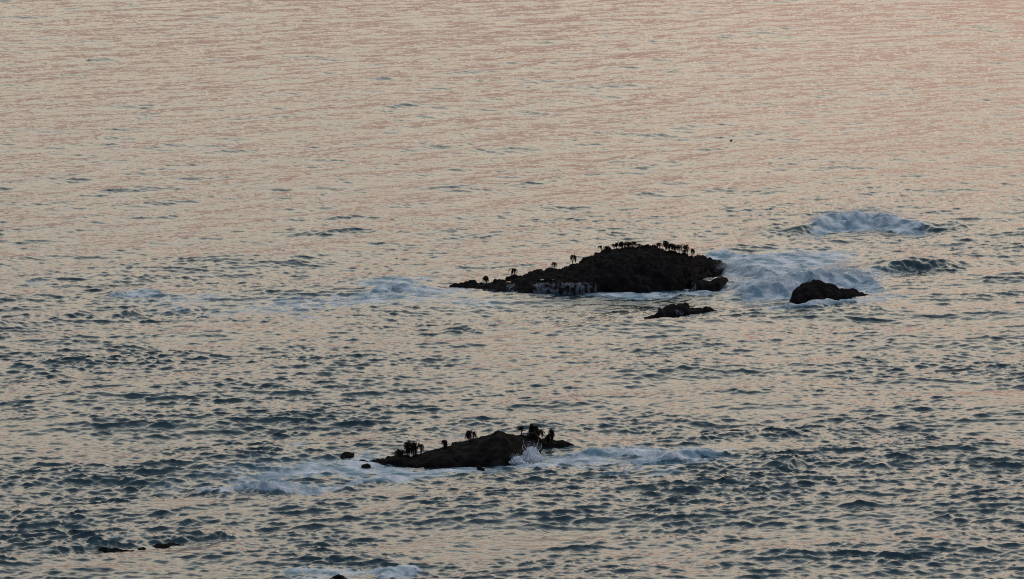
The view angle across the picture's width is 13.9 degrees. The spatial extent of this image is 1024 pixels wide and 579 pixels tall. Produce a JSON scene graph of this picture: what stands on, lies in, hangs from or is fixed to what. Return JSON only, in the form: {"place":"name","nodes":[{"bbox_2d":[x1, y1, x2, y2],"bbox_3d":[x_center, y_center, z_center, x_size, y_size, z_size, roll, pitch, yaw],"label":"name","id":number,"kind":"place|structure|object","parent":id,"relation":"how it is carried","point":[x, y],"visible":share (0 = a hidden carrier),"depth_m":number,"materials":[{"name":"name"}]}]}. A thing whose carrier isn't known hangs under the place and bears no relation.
{"place":"outdoors","nodes":[
{"label":"outdoors","id":0,"kind":"place"},
{"bbox_2d":[0,0,1023,578],"bbox_3d":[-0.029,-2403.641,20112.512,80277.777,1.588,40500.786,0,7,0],"label":"sea water","id":1,"kind":"structure","parent":0,"point":[240,240],"depth_m":198.37,"materials":[{"name":"grey liquid"}]},
{"bbox_2d":[98,543,179,551],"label":"sea rock","id":2,"kind":"object","parent":1,"relation":"in","point":[105,549],"visible":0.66,"depth_m":132.03,"materials":[{"name":"black stone"}]},
{"bbox_2d":[229,473,301,484],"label":"sea spray","id":3,"kind":"object","parent":1,"relation":"on","point":[262,476],"visible":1,"depth_m":143.22,"materials":[{"name":"white liquid"}]},
{"bbox_2d":[330,574,346,578],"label":"sea rock","id":4,"kind":"object","parent":1,"relation":"in","point":[338,576],"visible":1,"depth_m":127.19,"materials":[{"name":"black stone"}]},
{"bbox_2d":[340,451,354,458],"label":"sea rock","id":5,"kind":"object","parent":1,"relation":"in","point":[345,454],"visible":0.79,"depth_m":149.96,"materials":[{"name":"black stone"}]},
{"bbox_2d":[361,463,370,468],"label":"sea rock","id":6,"kind":"object","parent":1,"relation":"in","point":[366,466],"visible":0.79,"depth_m":148.59,"materials":[{"name":"black stone"}]},
{"bbox_2d":[370,430,573,467],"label":"sea rock","id":7,"kind":"object","parent":1,"relation":"in","point":[498,448],"visible":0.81,"depth_m":149.38,"materials":[{"name":"black stone"}]},
{"bbox_2d":[394,449,404,456],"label":"sea palm","id":8,"kind":"object","parent":7,"relation":"on","point":[399,451],"visible":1,"depth_m":149.65,"materials":[{"name":"black plant"}]},
{"bbox_2d":[403,441,412,456],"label":"sea palm","id":9,"kind":"object","parent":7,"relation":"on","point":[406,445],"visible":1,"depth_m":150.38,"materials":[{"name":"black plant"}]},
{"bbox_2d":[409,441,417,455],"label":"sea palm","id":10,"kind":"object","parent":7,"relation":"on","point":[413,447],"visible":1,"depth_m":150.06,"materials":[{"name":"black plant"}]},
{"bbox_2d":[415,443,423,453],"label":"sea palm","id":11,"kind":"object","parent":7,"relation":"on","point":[420,446],"visible":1,"depth_m":150.32,"materials":[{"name":"black plant"}]},
{"bbox_2d":[441,440,447,447],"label":"sea palm","id":12,"kind":"object","parent":7,"relation":"on","point":[444,443],"visible":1,"depth_m":149.83,"materials":[{"name":"black plant"}]},
{"bbox_2d":[462,430,472,441],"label":"sea palm","id":13,"kind":"object","parent":7,"relation":"on","point":[468,434],"visible":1,"depth_m":150.46,"materials":[{"name":"black plant"}]},
{"bbox_2d":[517,426,523,435],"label":"sea palm","id":14,"kind":"object","parent":7,"relation":"on","point":[520,428],"visible":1,"depth_m":152.11,"materials":[{"name":"black plant"}]},
{"bbox_2d":[529,424,533,431],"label":"sea palm","id":15,"kind":"object","parent":7,"relation":"on","point":[530,427],"visible":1,"depth_m":152.57,"materials":[{"name":"black plant"}]},
{"bbox_2d":[526,431,539,439],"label":"sea palm","id":16,"kind":"object","parent":7,"relation":"on","point":[530,435],"visible":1,"depth_m":152.28,"materials":[{"name":"black plant"}]},
{"bbox_2d":[532,425,540,438],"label":"sea palm","id":17,"kind":"object","parent":7,"relation":"on","point":[535,428],"visible":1,"depth_m":152.57,"materials":[{"name":"black plant"}]},
{"bbox_2d":[537,429,547,440],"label":"sea palm","id":18,"kind":"object","parent":7,"relation":"on","point":[542,432],"visible":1,"depth_m":152.49,"materials":[{"name":"black plant"}]},
{"bbox_2d":[548,429,554,442],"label":"sea palm","id":19,"kind":"object","parent":7,"relation":"on","point":[551,433],"visible":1,"depth_m":152.33,"materials":[{"name":"black plant"}]},
{"bbox_2d":[475,465,484,470],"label":"sea rock","id":20,"kind":"object","parent":1,"relation":"in","point":[479,468],"visible":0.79,"depth_m":147.99,"materials":[{"name":"black stone"}]},
{"bbox_2d":[508,455,525,464],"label":"splash","id":21,"kind":"object","parent":1,"relation":"on","point":[517,460],"visible":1,"depth_m":149.14,"materials":[{"name":"liquid"}]},
{"bbox_2d":[520,439,543,463],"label":"splash","id":22,"kind":"object","parent":1,"relation":"on","point":[531,454],"visible":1,"depth_m":149.85,"materials":[{"name":"liquid"}]},
{"bbox_2d":[449,244,728,295],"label":"rock island","id":23,"kind":"object","parent":1,"relation":"in","point":[647,268],"visible":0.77,"depth_m":199.65,"materials":[{"name":"black stone"}]},
{"bbox_2d":[482,275,488,283],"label":"sea palm","id":24,"kind":"object","parent":23,"relation":"on","point":[485,278],"visible":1,"depth_m":200.81,"materials":[{"name":"black plant"}]},
{"bbox_2d":[508,268,517,279],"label":"sea palm","id":25,"kind":"object","parent":23,"relation":"on","point":[513,270],"visible":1,"depth_m":201.10,"materials":[{"name":"black plant"}]},
{"bbox_2d":[570,255,575,264],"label":"sea palm","id":26,"kind":"object","parent":23,"relation":"on","point":[573,257],"visible":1,"depth_m":202.07,"materials":[{"name":"black plant"}]},
{"bbox_2d":[617,241,624,247],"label":"sea palm","id":27,"kind":"object","parent":23,"relation":"on","point":[620,244],"visible":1,"depth_m":201.96,"materials":[{"name":"black plant"}]},
{"bbox_2d":[625,241,631,249],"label":"sea palm","id":28,"kind":"object","parent":23,"relation":"on","point":[628,244],"visible":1,"depth_m":202.47,"materials":[{"name":"black plant"}]},
{"bbox_2d":[660,241,667,250],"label":"sea palm","id":29,"kind":"object","parent":23,"relation":"on","point":[665,243],"visible":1,"depth_m":202.52,"materials":[{"name":"black plant"}]},
{"bbox_2d":[665,243,674,252],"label":"sea palm","id":30,"kind":"object","parent":23,"relation":"on","point":[670,246],"visible":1,"depth_m":202.22,"materials":[{"name":"black plant"}]},
{"bbox_2d":[674,244,681,254],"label":"sea palm","id":31,"kind":"object","parent":23,"relation":"on","point":[679,247],"visible":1,"depth_m":202.18,"materials":[{"name":"black plant"}]},
{"bbox_2d":[682,244,688,255],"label":"sea palm","id":32,"kind":"object","parent":23,"relation":"on","point":[685,247],"visible":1,"depth_m":202.32,"materials":[{"name":"black plant"}]},
{"bbox_2d":[636,450,696,459],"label":"sea spray","id":33,"kind":"object","parent":1,"relation":"on","point":[646,454],"visible":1,"depth_m":149.33,"materials":[{"name":"white liquid"}]},
{"bbox_2d":[644,302,716,318],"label":"sea rock","id":34,"kind":"object","parent":1,"relation":"in","point":[677,310],"visible":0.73,"depth_m":190.37,"materials":[{"name":"black stone"}]},
{"bbox_2d":[713,253,769,275],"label":"sea spray","id":35,"kind":"object","parent":1,"relation":"on","point":[739,269],"visible":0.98,"depth_m":205.79,"materials":[{"name":"white liquid"}]},
{"bbox_2d":[726,256,873,292],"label":"sea spray","id":36,"kind":"object","parent":1,"relation":"on","point":[823,273],"visible":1,"depth_m":200.69,"materials":[{"name":"white liquid"}]},
{"bbox_2d":[789,279,868,303],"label":"sea rock","id":37,"kind":"object","parent":1,"relation":"in","point":[813,289],"visible":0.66,"depth_m":195.32,"materials":[{"name":"black stone"}]},
{"bbox_2d":[806,200,919,221],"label":"sea spray","id":38,"kind":"object","parent":1,"relation":"on","point":[865,209],"visible":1,"depth_m":228.25,"materials":[{"name":"white liquid"}]}
]}

